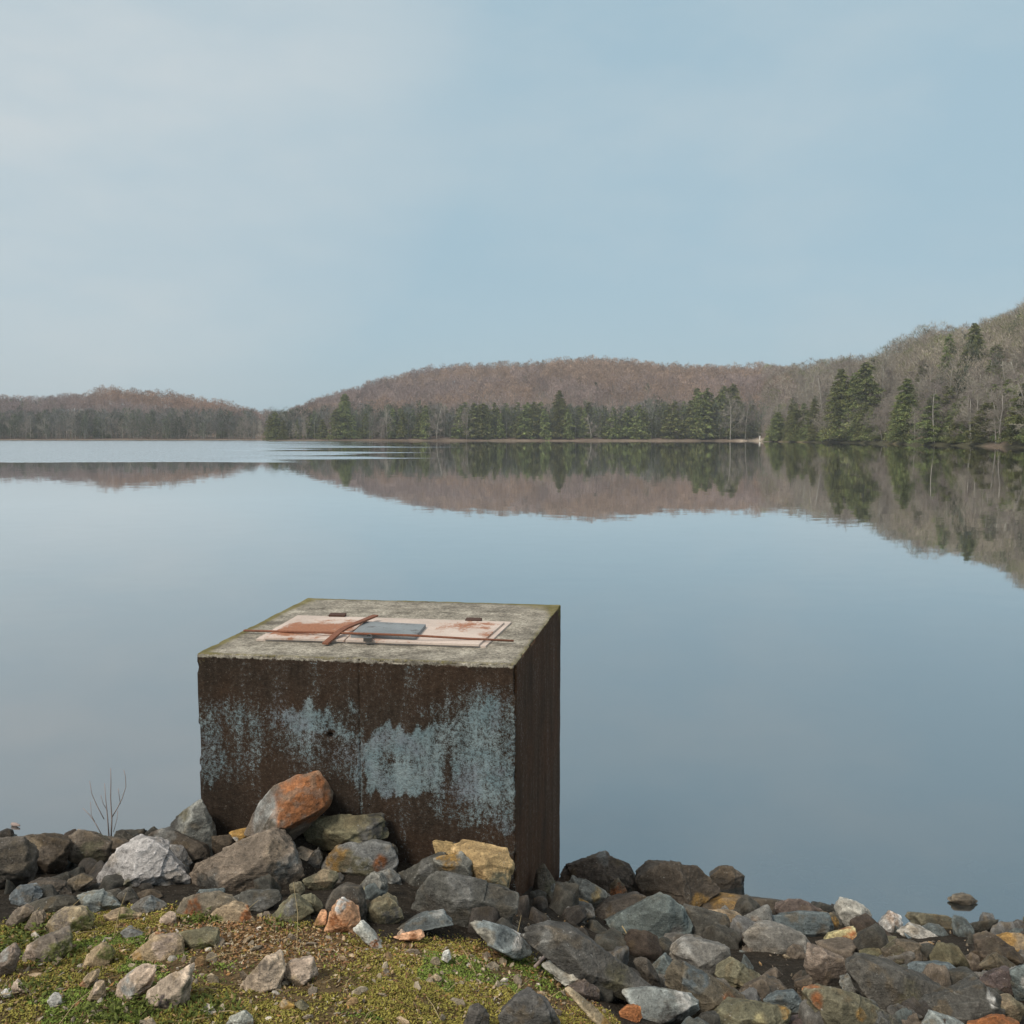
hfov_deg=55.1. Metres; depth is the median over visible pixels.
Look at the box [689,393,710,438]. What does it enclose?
conifer tree
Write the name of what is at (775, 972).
rubble stone
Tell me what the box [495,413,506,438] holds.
conifer tree
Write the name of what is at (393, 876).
rock
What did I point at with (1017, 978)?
rock
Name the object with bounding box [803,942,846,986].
rock
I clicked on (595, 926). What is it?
rubble stone
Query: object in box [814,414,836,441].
hemlock tree
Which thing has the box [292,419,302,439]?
conifer tree
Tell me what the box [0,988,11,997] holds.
rock
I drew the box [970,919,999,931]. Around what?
rubble stone
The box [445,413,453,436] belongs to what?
conifer tree
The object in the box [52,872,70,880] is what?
rubble stone
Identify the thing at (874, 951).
rock
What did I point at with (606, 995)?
rubble stone
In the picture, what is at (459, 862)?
rock
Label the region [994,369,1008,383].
hemlock tree
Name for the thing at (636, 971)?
rubble stone
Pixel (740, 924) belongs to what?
rubble stone
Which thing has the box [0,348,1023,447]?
hills
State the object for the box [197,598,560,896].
concrete vault
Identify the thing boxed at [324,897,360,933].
rock
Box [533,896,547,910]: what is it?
rubble stone
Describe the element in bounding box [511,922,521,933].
rubble stone
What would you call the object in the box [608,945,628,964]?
rubble stone
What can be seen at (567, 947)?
boulder
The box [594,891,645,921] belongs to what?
rock
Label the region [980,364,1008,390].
bare tree
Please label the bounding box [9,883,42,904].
rock
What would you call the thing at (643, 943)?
rubble stone
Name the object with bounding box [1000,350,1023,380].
bare tree
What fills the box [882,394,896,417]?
bare tree
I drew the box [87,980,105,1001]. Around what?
rock
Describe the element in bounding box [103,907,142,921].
rock
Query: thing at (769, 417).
bare tree
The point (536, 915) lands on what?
rubble stone
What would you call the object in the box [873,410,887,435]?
bare tree
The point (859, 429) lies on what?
hemlock tree
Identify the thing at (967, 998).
boulder
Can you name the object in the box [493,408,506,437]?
conifer tree
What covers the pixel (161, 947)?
rock
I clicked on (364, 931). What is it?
rock
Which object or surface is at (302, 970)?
rock
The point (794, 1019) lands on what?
rock
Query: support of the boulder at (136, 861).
on the ground
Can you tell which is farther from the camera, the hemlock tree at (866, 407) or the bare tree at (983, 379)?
the hemlock tree at (866, 407)
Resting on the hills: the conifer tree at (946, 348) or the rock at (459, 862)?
the conifer tree at (946, 348)
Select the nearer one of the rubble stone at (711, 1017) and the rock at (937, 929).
the rubble stone at (711, 1017)
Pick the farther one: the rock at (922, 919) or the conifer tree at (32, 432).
the conifer tree at (32, 432)
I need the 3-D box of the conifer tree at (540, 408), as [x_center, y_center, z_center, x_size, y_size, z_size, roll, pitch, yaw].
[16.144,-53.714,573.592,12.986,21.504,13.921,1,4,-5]
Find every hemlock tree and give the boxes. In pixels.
[760,412,785,441]
[781,408,802,441]
[790,419,804,440]
[795,413,811,438]
[798,410,807,436]
[800,403,807,410]
[800,423,810,440]
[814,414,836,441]
[847,411,858,440]
[853,404,872,438]
[853,415,867,440]
[858,408,877,440]
[871,419,885,438]
[883,403,900,440]
[887,395,920,433]
[900,422,913,441]
[905,394,946,444]
[913,387,921,404]
[926,390,957,439]
[936,386,948,401]
[939,402,961,438]
[941,409,968,442]
[955,423,966,442]
[958,402,999,443]
[960,396,967,407]
[963,393,980,438]
[974,384,1001,432]
[981,365,996,387]
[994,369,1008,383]
[999,379,1012,404]
[1009,375,1022,397]
[1010,353,1022,379]
[1013,416,1023,439]
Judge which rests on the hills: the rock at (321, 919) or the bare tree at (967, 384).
the bare tree at (967, 384)
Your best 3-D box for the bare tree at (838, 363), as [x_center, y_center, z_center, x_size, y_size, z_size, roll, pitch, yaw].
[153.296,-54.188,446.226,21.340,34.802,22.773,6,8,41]
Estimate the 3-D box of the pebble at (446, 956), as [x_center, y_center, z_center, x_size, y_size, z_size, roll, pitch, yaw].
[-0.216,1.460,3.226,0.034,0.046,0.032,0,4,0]
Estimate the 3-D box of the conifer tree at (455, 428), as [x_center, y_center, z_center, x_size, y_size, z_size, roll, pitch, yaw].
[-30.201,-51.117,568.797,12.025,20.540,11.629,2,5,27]
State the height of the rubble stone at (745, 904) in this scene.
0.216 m
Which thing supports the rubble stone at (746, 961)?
on the ground
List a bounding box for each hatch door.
[264,616,362,641]
[346,618,503,645]
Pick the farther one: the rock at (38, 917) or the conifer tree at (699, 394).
the conifer tree at (699, 394)
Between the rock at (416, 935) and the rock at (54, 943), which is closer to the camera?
the rock at (54, 943)
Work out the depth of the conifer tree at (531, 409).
563.15 m
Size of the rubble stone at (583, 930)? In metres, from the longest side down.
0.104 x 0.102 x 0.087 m
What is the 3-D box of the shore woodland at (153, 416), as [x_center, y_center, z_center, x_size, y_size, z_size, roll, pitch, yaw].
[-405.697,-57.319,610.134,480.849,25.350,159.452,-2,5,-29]
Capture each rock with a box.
[0,942,20,976]
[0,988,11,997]
[5,904,34,926]
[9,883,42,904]
[11,979,23,993]
[22,925,73,962]
[24,910,46,931]
[28,877,71,894]
[28,894,78,912]
[44,905,95,932]
[47,992,61,1007]
[67,873,93,892]
[76,888,120,912]
[79,969,99,988]
[82,943,115,968]
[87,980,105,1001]
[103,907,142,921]
[104,835,128,853]
[107,888,120,899]
[114,829,134,840]
[115,963,156,1000]
[117,886,138,903]
[120,925,142,937]
[129,932,184,961]
[130,895,166,913]
[137,889,162,899]
[145,962,194,1008]
[148,827,210,861]
[148,931,161,938]
[159,911,175,924]
[170,844,192,864]
[175,891,236,915]
[178,926,219,950]
[196,888,224,893]
[207,900,254,922]
[211,834,235,853]
[226,1010,253,1023]
[229,827,246,841]
[233,889,281,911]
[239,949,285,993]
[271,893,313,921]
[278,999,294,1009]
[282,955,317,985]
[289,881,304,895]
[294,999,308,1010]
[296,846,313,860]
[302,868,338,889]
[302,893,322,914]
[303,812,388,850]
[308,847,322,867]
[314,909,326,925]
[321,839,398,876]
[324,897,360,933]
[325,882,367,922]
[353,920,381,949]
[360,871,388,892]
[366,892,403,923]
[383,868,400,883]
[391,843,397,854]
[393,929,424,940]
[397,909,453,931]
[398,852,445,886]
[432,840,453,854]
[433,851,472,875]
[463,1003,489,1023]
[470,920,532,960]
[498,986,560,1023]
[532,864,555,902]
[541,960,577,986]
[564,986,611,1023]
[568,875,607,909]
[568,979,599,1000]
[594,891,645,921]
[607,878,626,895]
[619,1004,641,1022]
[622,986,699,1023]
[633,956,660,986]
[652,953,671,974]
[669,935,730,976]
[682,903,730,937]
[700,892,780,913]
[708,909,741,921]
[709,865,744,893]
[714,956,759,987]
[739,974,786,1001]
[744,904,772,921]
[763,989,801,1011]
[772,910,833,936]
[774,898,822,914]
[789,1015,802,1023]
[794,974,815,995]
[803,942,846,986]
[820,911,845,929]
[824,926,856,939]
[834,897,871,926]
[839,973,854,991]
[859,948,881,955]
[878,910,902,931]
[881,938,927,964]
[887,936,896,940]
[887,1003,922,1020]
[896,922,936,938]
[905,912,951,929]
[907,960,955,972]
[922,923,947,935]
[922,1010,963,1023]
[947,892,977,905]
[967,1014,1019,1023]
[970,930,1023,965]
[979,952,1015,969]
[979,965,1013,996]
[997,932,1023,951]
[1000,993,1023,1022]
[1009,964,1023,1000]
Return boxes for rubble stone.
[0,828,13,837]
[4,879,15,894]
[40,884,59,898]
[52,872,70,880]
[64,829,75,835]
[65,861,73,868]
[69,866,84,877]
[78,857,96,873]
[88,860,104,881]
[88,883,98,888]
[99,873,123,889]
[126,829,146,834]
[138,883,153,888]
[144,826,157,835]
[157,881,171,885]
[181,861,189,872]
[254,874,280,891]
[336,872,343,882]
[364,882,385,899]
[467,906,499,937]
[496,917,519,932]
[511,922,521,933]
[515,895,529,918]
[528,907,549,922]
[529,890,546,898]
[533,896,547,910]
[549,881,578,915]
[562,905,586,925]
[576,927,588,936]
[579,901,594,920]
[585,920,606,933]
[594,930,627,965]
[596,986,613,1002]
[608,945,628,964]
[624,929,662,960]
[630,967,641,977]
[658,974,663,987]
[659,936,672,956]
[664,933,701,941]
[681,1016,708,1023]
[698,1010,719,1023]
[702,924,741,948]
[717,978,729,985]
[729,915,754,936]
[733,894,760,915]
[740,987,760,1000]
[741,954,753,969]
[742,945,753,951]
[764,967,782,977]
[786,943,804,958]
[792,970,802,979]
[798,999,823,1023]
[811,901,834,912]
[815,937,856,959]
[831,911,843,925]
[849,913,891,935]
[853,923,888,952]
[878,951,914,964]
[892,1008,911,1023]
[900,996,932,1020]
[901,1013,921,1023]
[921,943,933,960]
[922,963,950,987]
[929,942,969,968]
[948,966,979,984]
[951,915,974,935]
[957,925,972,936]
[964,952,983,970]
[966,931,972,943]
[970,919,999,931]
[974,970,986,976]
[979,912,994,920]
[990,921,1014,934]
[993,988,1003,994]
[1009,928,1023,932]
[1013,919,1023,929]
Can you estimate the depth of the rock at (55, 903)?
3.52 m
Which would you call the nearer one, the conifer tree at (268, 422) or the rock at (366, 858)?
the rock at (366, 858)
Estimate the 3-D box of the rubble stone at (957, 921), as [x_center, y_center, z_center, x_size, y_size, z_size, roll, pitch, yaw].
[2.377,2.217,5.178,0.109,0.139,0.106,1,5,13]
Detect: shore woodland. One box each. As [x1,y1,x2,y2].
[0,404,261,438]
[261,398,771,439]
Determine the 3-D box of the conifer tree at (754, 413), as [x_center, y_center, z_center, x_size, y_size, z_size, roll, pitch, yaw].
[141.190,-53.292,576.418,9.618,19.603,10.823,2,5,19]
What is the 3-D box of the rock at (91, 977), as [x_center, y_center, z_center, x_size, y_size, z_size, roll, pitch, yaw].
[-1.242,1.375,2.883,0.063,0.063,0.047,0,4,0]
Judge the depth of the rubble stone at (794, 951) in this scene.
4.58 m
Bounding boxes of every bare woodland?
[0,384,275,436]
[258,354,799,435]
[758,297,1023,420]
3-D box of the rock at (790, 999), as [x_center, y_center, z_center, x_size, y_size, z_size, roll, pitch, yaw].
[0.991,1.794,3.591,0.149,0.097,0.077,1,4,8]
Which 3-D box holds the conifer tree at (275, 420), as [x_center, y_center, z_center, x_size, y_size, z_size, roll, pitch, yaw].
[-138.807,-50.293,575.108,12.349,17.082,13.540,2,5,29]
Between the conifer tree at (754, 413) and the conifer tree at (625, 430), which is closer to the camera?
the conifer tree at (625, 430)
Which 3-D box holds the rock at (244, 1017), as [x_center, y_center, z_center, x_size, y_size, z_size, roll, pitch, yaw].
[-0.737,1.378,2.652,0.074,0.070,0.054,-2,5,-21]
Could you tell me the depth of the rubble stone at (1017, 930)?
5.04 m
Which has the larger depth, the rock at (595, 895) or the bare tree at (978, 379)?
the bare tree at (978, 379)
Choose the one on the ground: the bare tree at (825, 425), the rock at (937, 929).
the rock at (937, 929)
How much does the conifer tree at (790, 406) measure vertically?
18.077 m
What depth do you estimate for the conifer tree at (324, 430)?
571.79 m
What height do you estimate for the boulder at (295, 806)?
0.341 m
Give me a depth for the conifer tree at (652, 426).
559.29 m
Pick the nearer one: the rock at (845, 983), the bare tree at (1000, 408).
the rock at (845, 983)
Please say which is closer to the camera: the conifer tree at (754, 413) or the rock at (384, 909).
the rock at (384, 909)
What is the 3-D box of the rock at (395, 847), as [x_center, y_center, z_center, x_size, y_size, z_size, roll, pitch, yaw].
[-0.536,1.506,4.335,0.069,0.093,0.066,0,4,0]
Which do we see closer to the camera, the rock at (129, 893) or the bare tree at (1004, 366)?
the rock at (129, 893)
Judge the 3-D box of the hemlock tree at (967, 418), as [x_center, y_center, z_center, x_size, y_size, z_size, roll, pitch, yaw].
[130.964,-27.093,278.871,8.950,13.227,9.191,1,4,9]
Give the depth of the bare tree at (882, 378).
399.99 m
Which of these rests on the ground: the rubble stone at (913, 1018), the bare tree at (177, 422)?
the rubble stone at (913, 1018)
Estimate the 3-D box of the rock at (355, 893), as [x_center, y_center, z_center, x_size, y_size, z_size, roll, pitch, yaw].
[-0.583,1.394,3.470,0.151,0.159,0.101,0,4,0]
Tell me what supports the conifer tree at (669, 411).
on the hills
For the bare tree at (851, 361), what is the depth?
423.35 m
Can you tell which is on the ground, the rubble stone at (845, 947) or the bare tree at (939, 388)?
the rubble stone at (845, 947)
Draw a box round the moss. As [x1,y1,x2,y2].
[0,901,620,1023]
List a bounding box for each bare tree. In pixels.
[3,418,19,438]
[19,415,32,434]
[19,415,38,438]
[38,419,50,437]
[49,419,62,438]
[66,410,82,438]
[70,409,82,438]
[105,413,116,438]
[117,419,127,438]
[129,412,146,437]
[167,410,188,432]
[246,417,260,438]
[302,415,310,439]
[325,412,332,434]
[372,417,385,438]
[377,418,386,439]
[378,406,393,438]
[421,405,435,437]
[423,402,448,439]
[452,401,473,438]
[581,414,600,438]
[668,403,683,438]
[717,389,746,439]
[729,392,761,439]
[758,407,774,432]
[763,394,787,431]
[794,368,824,409]
[798,375,816,408]
[801,396,813,411]
[809,411,833,440]
[810,357,849,407]
[810,399,831,429]
[813,370,829,413]
[817,417,830,440]
[821,367,837,400]
[823,356,868,407]
[826,366,850,398]
[830,352,859,407]
[841,398,868,427]
[844,358,863,377]
[860,407,880,439]
[863,409,886,439]
[870,348,915,408]
[870,397,889,429]
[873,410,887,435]
[875,401,892,440]
[876,364,896,406]
[878,362,900,398]
[881,384,908,418]
[881,409,890,441]
[882,354,909,393]
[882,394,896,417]
[888,375,903,402]
[900,362,945,396]
[901,377,928,403]
[905,369,926,386]
[905,404,919,439]
[906,378,949,442]
[911,375,946,423]
[913,357,934,379]
[915,380,937,412]
[917,393,931,437]
[928,391,959,426]
[936,380,986,435]
[938,380,955,392]
[940,356,962,387]
[947,387,982,438]
[951,391,977,438]
[953,390,990,423]
[958,373,976,398]
[959,367,986,396]
[960,389,988,424]
[963,376,999,409]
[965,349,1017,377]
[967,371,1001,414]
[974,381,1007,407]
[976,390,1007,443]
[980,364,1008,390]
[981,410,1006,437]
[983,391,1013,444]
[985,363,1016,397]
[987,392,1015,432]
[988,355,1021,383]
[995,331,1023,366]
[995,353,1022,388]
[996,385,1010,408]
[999,373,1023,429]
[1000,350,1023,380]
[1001,372,1023,420]
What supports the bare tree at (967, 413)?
on the hills
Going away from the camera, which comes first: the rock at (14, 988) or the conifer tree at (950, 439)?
the rock at (14, 988)
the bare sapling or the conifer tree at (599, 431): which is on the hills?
the conifer tree at (599, 431)
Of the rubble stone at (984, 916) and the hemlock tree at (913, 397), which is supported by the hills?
the hemlock tree at (913, 397)
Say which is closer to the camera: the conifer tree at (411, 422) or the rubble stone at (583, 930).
the rubble stone at (583, 930)
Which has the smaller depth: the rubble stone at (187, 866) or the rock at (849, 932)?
the rubble stone at (187, 866)
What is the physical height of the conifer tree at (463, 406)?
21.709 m
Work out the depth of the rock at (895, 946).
4.31 m
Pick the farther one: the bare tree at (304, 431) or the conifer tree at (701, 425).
the bare tree at (304, 431)
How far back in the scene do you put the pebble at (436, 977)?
3.03 m
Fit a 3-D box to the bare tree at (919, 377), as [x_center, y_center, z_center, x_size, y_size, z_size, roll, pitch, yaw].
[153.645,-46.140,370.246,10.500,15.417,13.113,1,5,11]
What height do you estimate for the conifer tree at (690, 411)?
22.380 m
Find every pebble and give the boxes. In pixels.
[431,973,441,982]
[441,949,450,962]
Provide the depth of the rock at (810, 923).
5.13 m
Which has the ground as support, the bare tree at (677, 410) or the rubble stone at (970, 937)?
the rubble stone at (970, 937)
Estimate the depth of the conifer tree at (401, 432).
565.28 m
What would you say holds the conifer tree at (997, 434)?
on the hills
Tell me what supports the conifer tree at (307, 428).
on the hills
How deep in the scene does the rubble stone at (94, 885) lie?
3.89 m
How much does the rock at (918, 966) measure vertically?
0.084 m
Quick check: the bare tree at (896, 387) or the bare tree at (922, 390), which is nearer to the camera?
the bare tree at (922, 390)
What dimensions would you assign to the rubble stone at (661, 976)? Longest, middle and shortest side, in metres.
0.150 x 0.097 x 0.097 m
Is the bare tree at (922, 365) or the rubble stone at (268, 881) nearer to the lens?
the rubble stone at (268, 881)
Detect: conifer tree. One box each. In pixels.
[25,421,37,438]
[92,417,105,437]
[100,418,112,437]
[216,423,227,437]
[262,416,277,440]
[265,412,280,440]
[275,420,289,439]
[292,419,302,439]
[304,417,312,438]
[305,415,316,438]
[315,413,322,437]
[315,419,328,439]
[325,409,342,440]
[332,394,356,438]
[347,416,359,438]
[357,428,361,438]
[360,414,373,438]
[385,421,393,438]
[386,408,396,437]
[395,410,409,438]
[407,409,415,436]
[412,413,422,438]
[417,405,430,438]
[431,410,439,435]
[440,410,448,435]
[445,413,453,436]
[449,406,467,438]
[454,402,469,437]
[461,403,481,438]
[471,404,490,438]
[478,403,495,438]
[479,410,496,439]
[491,402,499,433]
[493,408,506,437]
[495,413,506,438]
[508,402,520,436]
[511,412,525,438]
[516,404,535,438]
[523,401,540,437]
[526,404,538,438]
[536,402,546,436]
[538,409,552,439]
[544,390,571,438]
[561,408,575,438]
[571,408,583,436]
[578,408,592,438]
[583,403,592,431]
[590,409,598,436]
[597,412,605,437]
[601,414,613,438]
[606,408,623,438]
[620,406,634,438]
[627,405,646,438]
[632,410,649,438]
[642,407,652,438]
[648,412,656,437]
[655,411,664,437]
[656,404,671,437]
[660,401,684,438]
[679,400,693,438]
[679,401,688,436]
[685,388,704,438]
[686,393,716,438]
[687,399,701,438]
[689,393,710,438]
[696,388,721,438]
[701,396,718,438]
[713,386,737,437]
[714,397,734,438]
[721,383,750,438]
[737,403,752,438]
[747,405,758,433]
[748,421,758,437]
[755,423,761,434]
[782,403,793,441]
[804,398,821,440]
[818,369,855,440]
[833,372,869,437]
[835,362,885,436]
[884,378,920,441]
[915,360,929,388]
[932,334,958,382]
[947,415,967,442]
[949,350,976,391]
[965,323,987,378]
[973,344,1009,383]
[973,423,990,442]
[989,403,1008,440]
[994,383,1023,444]
[1005,420,1019,439]
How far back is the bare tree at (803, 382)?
514.51 m
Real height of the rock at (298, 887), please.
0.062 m
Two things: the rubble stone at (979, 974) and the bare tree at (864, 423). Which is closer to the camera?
the rubble stone at (979, 974)
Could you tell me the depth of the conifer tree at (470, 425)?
563.37 m
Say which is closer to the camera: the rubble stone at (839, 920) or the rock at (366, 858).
the rock at (366, 858)
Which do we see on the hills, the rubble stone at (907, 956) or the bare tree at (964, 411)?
the bare tree at (964, 411)
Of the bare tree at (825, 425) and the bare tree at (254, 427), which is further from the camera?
the bare tree at (254, 427)
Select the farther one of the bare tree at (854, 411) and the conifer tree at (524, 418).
the conifer tree at (524, 418)
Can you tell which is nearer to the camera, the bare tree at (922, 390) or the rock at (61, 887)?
the rock at (61, 887)
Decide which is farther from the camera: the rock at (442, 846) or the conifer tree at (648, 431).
the conifer tree at (648, 431)
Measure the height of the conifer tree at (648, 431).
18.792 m
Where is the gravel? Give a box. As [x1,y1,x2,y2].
[0,898,1010,1023]
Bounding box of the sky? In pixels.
[0,0,1023,418]
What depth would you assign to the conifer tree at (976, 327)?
357.38 m
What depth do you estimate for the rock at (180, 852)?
4.23 m
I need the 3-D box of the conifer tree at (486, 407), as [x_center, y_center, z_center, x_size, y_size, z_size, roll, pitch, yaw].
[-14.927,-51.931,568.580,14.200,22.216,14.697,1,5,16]
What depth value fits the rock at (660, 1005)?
3.27 m
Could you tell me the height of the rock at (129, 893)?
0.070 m
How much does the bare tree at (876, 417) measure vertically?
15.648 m
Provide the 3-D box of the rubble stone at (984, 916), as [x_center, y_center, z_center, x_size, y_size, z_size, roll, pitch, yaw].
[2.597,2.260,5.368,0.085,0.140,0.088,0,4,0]
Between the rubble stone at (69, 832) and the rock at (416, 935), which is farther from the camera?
the rubble stone at (69, 832)
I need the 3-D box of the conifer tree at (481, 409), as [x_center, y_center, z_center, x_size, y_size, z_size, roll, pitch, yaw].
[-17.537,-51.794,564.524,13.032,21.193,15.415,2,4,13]
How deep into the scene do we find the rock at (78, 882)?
3.84 m
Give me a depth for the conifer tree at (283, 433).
573.43 m
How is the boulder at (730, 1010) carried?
on the ground
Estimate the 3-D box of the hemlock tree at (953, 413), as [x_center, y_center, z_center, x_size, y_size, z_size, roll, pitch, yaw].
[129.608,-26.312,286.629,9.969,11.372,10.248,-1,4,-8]
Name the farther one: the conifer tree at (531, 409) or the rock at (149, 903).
the conifer tree at (531, 409)
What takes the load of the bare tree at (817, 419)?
on the hills
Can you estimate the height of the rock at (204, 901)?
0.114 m
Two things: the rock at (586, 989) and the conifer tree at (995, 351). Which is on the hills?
the conifer tree at (995, 351)
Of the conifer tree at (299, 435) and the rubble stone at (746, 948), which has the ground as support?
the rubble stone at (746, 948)
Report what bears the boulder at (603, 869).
on the ground
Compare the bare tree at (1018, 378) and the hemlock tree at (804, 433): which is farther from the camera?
the hemlock tree at (804, 433)
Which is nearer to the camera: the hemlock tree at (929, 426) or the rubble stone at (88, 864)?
the rubble stone at (88, 864)
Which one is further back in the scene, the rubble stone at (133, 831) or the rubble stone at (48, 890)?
the rubble stone at (133, 831)
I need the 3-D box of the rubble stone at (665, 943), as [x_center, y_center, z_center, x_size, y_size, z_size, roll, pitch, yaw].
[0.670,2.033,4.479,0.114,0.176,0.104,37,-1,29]
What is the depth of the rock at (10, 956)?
2.98 m
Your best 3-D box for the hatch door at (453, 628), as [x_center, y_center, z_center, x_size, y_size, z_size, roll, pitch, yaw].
[-0.460,0.606,4.984,0.749,0.009,0.582,1,4,10]
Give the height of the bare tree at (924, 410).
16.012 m
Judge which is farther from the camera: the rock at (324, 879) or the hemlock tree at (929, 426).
the hemlock tree at (929, 426)
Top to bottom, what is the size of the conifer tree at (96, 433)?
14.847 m
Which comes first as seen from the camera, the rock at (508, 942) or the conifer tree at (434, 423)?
the rock at (508, 942)
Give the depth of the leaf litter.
3.17 m
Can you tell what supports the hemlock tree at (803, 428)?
on the hills
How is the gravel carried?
on the ground
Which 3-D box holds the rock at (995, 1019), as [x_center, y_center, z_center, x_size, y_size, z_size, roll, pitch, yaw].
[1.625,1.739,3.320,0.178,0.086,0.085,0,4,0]
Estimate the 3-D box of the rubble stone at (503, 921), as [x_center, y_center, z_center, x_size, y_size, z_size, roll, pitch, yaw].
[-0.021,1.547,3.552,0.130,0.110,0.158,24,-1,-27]
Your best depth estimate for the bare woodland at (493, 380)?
797.64 m
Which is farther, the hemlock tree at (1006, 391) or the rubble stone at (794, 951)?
the hemlock tree at (1006, 391)
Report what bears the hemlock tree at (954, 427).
on the hills
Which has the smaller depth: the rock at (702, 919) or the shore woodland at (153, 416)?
the rock at (702, 919)
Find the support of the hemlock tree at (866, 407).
on the hills
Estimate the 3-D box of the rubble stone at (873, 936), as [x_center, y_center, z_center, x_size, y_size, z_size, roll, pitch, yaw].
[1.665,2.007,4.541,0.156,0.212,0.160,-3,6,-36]
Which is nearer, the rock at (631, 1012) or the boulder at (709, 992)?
the rock at (631, 1012)
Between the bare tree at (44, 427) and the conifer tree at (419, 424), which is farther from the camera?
the bare tree at (44, 427)
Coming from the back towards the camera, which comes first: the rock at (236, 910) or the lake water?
the lake water
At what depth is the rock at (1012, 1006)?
3.43 m
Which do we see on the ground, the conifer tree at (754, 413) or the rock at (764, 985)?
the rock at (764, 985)
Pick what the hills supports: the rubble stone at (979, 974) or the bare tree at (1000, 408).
the bare tree at (1000, 408)
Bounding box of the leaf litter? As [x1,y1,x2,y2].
[0,903,616,1023]
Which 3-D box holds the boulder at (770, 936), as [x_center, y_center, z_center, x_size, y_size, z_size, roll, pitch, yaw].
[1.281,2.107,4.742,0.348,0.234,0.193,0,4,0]
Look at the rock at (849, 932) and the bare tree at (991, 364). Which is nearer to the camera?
the rock at (849, 932)
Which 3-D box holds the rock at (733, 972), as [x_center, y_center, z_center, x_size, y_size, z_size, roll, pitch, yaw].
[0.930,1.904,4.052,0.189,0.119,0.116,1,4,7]
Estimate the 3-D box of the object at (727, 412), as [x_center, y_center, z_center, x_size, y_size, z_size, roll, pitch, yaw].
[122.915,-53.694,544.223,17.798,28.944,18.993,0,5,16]
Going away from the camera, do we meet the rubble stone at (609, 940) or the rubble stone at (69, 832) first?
the rubble stone at (609, 940)
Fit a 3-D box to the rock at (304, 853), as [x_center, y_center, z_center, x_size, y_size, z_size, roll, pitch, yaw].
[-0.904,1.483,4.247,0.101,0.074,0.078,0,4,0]
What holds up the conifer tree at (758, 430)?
on the hills
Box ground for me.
[0,835,1023,1023]
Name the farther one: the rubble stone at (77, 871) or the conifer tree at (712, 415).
the conifer tree at (712, 415)
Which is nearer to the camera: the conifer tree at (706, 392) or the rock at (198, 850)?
the rock at (198, 850)
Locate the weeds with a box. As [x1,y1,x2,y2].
[0,907,303,1023]
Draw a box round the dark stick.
[534,956,545,967]
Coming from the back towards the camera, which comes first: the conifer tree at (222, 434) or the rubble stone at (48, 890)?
the conifer tree at (222, 434)
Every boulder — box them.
[0,836,38,889]
[25,833,70,873]
[68,829,112,864]
[96,834,190,886]
[169,799,216,856]
[189,827,304,891]
[244,771,332,839]
[411,871,518,927]
[451,839,514,887]
[520,920,651,1001]
[558,851,640,893]
[603,892,692,938]
[635,860,720,906]
[664,959,745,1017]
[714,997,791,1023]
[742,920,809,953]
[801,983,893,1023]
[845,952,940,1011]
[918,975,1004,1023]
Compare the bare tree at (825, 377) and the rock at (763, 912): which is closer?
the rock at (763, 912)
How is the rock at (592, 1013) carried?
on the moss
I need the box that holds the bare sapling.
[83,768,125,835]
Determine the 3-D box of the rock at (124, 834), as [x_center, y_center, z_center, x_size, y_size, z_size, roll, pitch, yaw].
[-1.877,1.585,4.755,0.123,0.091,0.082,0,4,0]
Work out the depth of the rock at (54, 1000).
2.76 m
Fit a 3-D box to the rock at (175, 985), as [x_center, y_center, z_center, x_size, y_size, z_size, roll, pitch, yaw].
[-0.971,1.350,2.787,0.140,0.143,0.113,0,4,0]
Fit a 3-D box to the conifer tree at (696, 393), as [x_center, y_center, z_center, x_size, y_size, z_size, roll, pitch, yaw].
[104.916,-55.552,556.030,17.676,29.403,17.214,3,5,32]
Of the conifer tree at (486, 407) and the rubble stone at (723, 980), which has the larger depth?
the conifer tree at (486, 407)
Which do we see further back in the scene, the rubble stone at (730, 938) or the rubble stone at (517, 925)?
the rubble stone at (730, 938)
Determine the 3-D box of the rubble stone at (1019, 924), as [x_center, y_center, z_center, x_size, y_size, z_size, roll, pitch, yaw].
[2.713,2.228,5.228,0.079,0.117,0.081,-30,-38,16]
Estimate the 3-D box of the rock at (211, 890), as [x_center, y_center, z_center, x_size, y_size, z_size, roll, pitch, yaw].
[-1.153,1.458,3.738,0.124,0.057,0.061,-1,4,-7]
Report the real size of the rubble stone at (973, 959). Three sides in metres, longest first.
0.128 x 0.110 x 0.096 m
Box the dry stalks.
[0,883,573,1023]
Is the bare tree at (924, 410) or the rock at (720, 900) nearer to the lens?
the rock at (720, 900)
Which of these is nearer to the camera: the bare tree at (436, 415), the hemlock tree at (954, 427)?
the hemlock tree at (954, 427)
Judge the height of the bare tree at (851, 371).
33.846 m
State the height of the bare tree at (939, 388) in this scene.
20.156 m
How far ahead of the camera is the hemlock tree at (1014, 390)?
265.15 m
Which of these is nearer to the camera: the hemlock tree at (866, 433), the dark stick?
the dark stick
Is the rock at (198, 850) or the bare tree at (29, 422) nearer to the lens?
the rock at (198, 850)
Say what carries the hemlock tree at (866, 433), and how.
on the hills
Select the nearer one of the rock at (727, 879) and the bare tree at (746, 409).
the rock at (727, 879)
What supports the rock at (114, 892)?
on the ground
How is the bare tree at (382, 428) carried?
on the hills
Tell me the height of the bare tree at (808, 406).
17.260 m
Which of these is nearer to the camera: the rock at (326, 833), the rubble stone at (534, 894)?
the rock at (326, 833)
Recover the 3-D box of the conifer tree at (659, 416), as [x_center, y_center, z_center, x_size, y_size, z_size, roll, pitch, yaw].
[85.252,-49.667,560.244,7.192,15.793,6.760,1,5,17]

